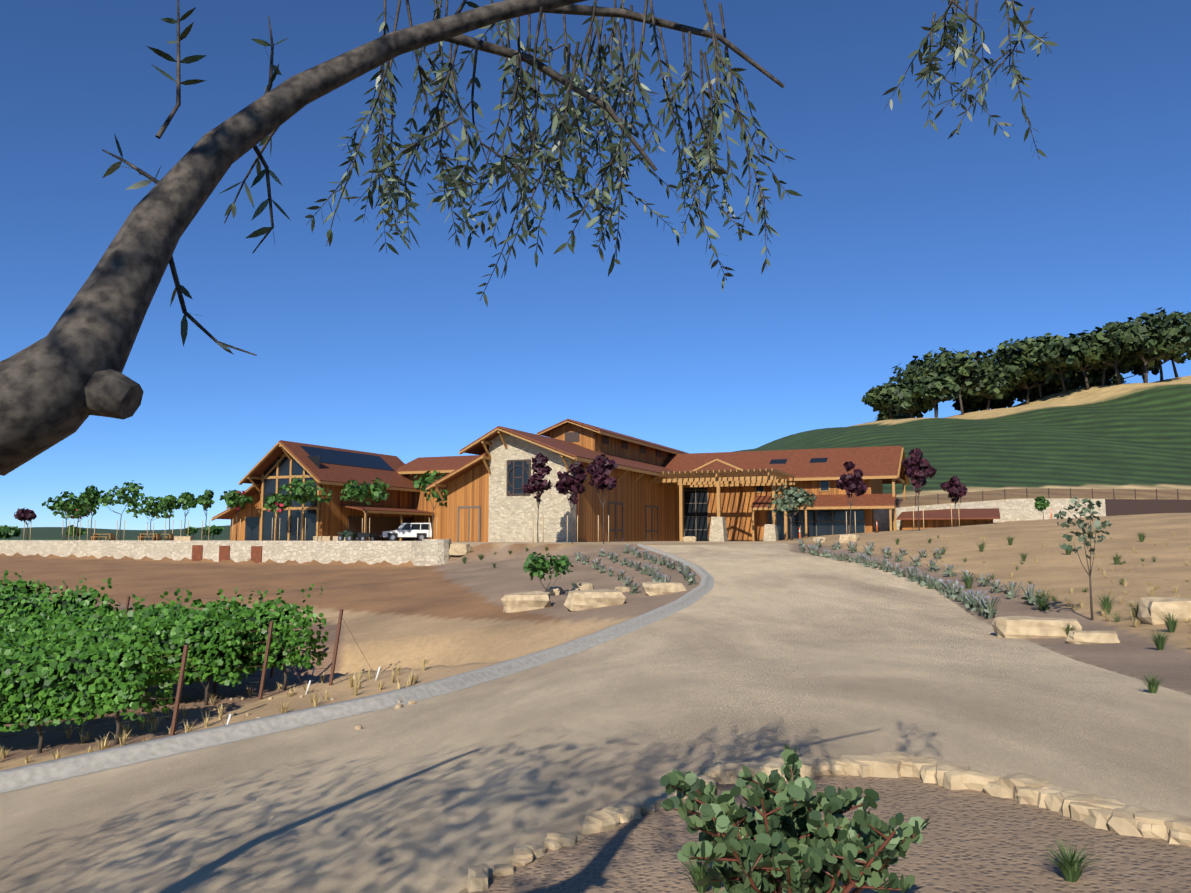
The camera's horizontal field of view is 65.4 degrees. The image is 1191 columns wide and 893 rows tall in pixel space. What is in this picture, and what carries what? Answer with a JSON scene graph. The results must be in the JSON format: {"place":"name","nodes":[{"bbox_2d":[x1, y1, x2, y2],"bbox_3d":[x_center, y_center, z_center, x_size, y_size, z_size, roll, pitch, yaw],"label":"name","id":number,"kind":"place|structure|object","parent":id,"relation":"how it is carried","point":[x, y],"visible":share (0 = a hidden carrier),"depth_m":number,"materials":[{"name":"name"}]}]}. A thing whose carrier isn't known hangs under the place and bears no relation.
{"place":"outdoors","nodes":[
{"label":"outdoors","id":0,"kind":"place"},
{"bbox_2d":[0,0,1057,475],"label":"olive branch","id":1,"kind":"object","parent":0,"point":[64,378],"visible":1,"depth_m":2.22,"materials":[{"name":"plant"}]},
{"bbox_2d":[0,375,1190,892],"bbox_3d":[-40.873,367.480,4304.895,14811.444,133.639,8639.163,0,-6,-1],"label":"ground","id":2,"kind":"structure","parent":0,"point":[450,617],"depth_m":33.14,"materials":[{"name":"brown soil"}]},
{"bbox_2d":[2,586,380,753],"bbox_3d":[-38.656,8.171,37.981,71.969,6.230,18.770,-4,-7,35],"label":"vineyard trellis","id":3,"kind":"object","parent":2,"relation":"on","point":[177,697],"visible":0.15,"depth_m":23.35,"materials":[{"name":"brown metal"}]},
{"bbox_2d":[0,570,328,732],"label":"grapevines","id":4,"kind":"object","parent":3,"relation":"attached to","point":[61,656],"visible":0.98,"depth_m":23.47,"materials":[{"name":"green plant"}]},
{"bbox_2d":[91,534,345,540],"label":"terrace furniture","id":5,"kind":"object","parent":2,"relation":"on","point":[190,538],"visible":0.73,"depth_m":91.79,"materials":[{"name":"wood"}]},
{"bbox_2d":[0,539,450,565],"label":"terrace wall","id":6,"kind":"structure","parent":2,"relation":"on","point":[426,552],"depth_m":70.01,"materials":[{"name":"stone"}]},
{"bbox_2d":[192,545,261,561],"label":"wall panels","id":7,"kind":"object","parent":6,"relation":"attached to","point":[224,553],"visible":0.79,"depth_m":71.50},
{"bbox_2d":[211,440,479,540],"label":"wing","id":8,"kind":"structure","parent":2,"relation":"on","point":[277,466],"depth_m":93.32,"materials":[{"name":"brown wood"}]},
{"bbox_2d":[0,544,714,792],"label":"kerb","id":9,"kind":"structure","parent":2,"relation":"on","point":[22,777],"depth_m":11.49,"materials":[{"name":"concrete"}]},
{"bbox_2d":[338,529,377,540],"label":"atv","id":10,"kind":"object","parent":2,"relation":"on","point":[348,534],"visible":0.92,"depth_m":82.79,"materials":[{"name":"grey metal"}]},
{"bbox_2d":[380,523,431,540],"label":"suv","id":11,"kind":"object","parent":2,"relation":"on","point":[419,531],"visible":0.96,"depth_m":91.75,"materials":[{"name":"white paint"}]},
{"bbox_2d":[0,448,1111,619],"bbox_3d":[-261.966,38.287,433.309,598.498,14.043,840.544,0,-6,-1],"label":"small trees","id":12,"kind":"object","parent":2,"relation":"on","point":[86,502],"visible":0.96,"depth_m":84.56,"materials":[{"name":"green plant"}]},
{"bbox_2d":[426,419,689,541],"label":"building","id":13,"kind":"structure","parent":2,"relation":"on","point":[488,500],"depth_m":76.51,"materials":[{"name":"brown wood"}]},
{"bbox_2d":[0,544,1190,892],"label":"road","id":14,"kind":"structure","parent":2,"relation":"on","point":[764,650],"depth_m":7.65,"materials":[{"name":"beige concrete"}]},
{"bbox_2d":[0,529,1190,892],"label":"ground plants","id":15,"kind":"object","parent":2,"relation":"on","point":[982,605],"visible":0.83,"depth_m":24.57,"materials":[{"name":"green plant"}]},
{"bbox_2d":[150,534,1190,892],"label":"boulders","id":16,"kind":"object","parent":2,"relation":"on","point":[1100,812],"visible":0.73,"depth_m":5.68,"materials":[{"name":"stone"}]},
{"bbox_2d":[660,744,930,892],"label":"manzanita","id":17,"kind":"object","parent":2,"relation":"on","point":[787,840],"visible":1,"depth_m":3.28,"materials":[{"name":"green plant"}]},
{"bbox_2d":[651,446,999,541],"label":"wing","id":18,"kind":"structure","parent":2,"relation":"on","point":[725,496],"depth_m":93.95,"materials":[{"name":"brown wood"}]},
{"bbox_2d":[799,511,1051,538],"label":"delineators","id":19,"kind":"object","parent":2,"relation":"on","point":[877,528],"visible":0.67,"depth_m":82.11,"materials":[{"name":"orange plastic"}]},
{"bbox_2d":[861,307,1190,420],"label":"tree grove","id":20,"kind":"object","parent":2,"relation":"on","point":[1004,376],"visible":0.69,"depth_m":230.49,"materials":[{"name":"green plant"}]},
{"bbox_2d":[873,499,1190,531],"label":"retaining wall","id":21,"kind":"structure","parent":2,"relation":"on","point":[1016,509],"depth_m":95.21,"materials":[{"name":"stone"}]},
{"bbox_2d":[896,488,1190,506],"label":"hill fence","id":22,"kind":"object","parent":21,"relation":"on","point":[1005,494],"visible":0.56,"depth_m":95.72,"materials":[{"name":"brown wood"}]},
{"bbox_2d":[0,0,1190,529],"label":"sky","id":23,"kind":"structure","parent":0,"point":[902,240],"materials":[{"name":"blue"}]}
]}

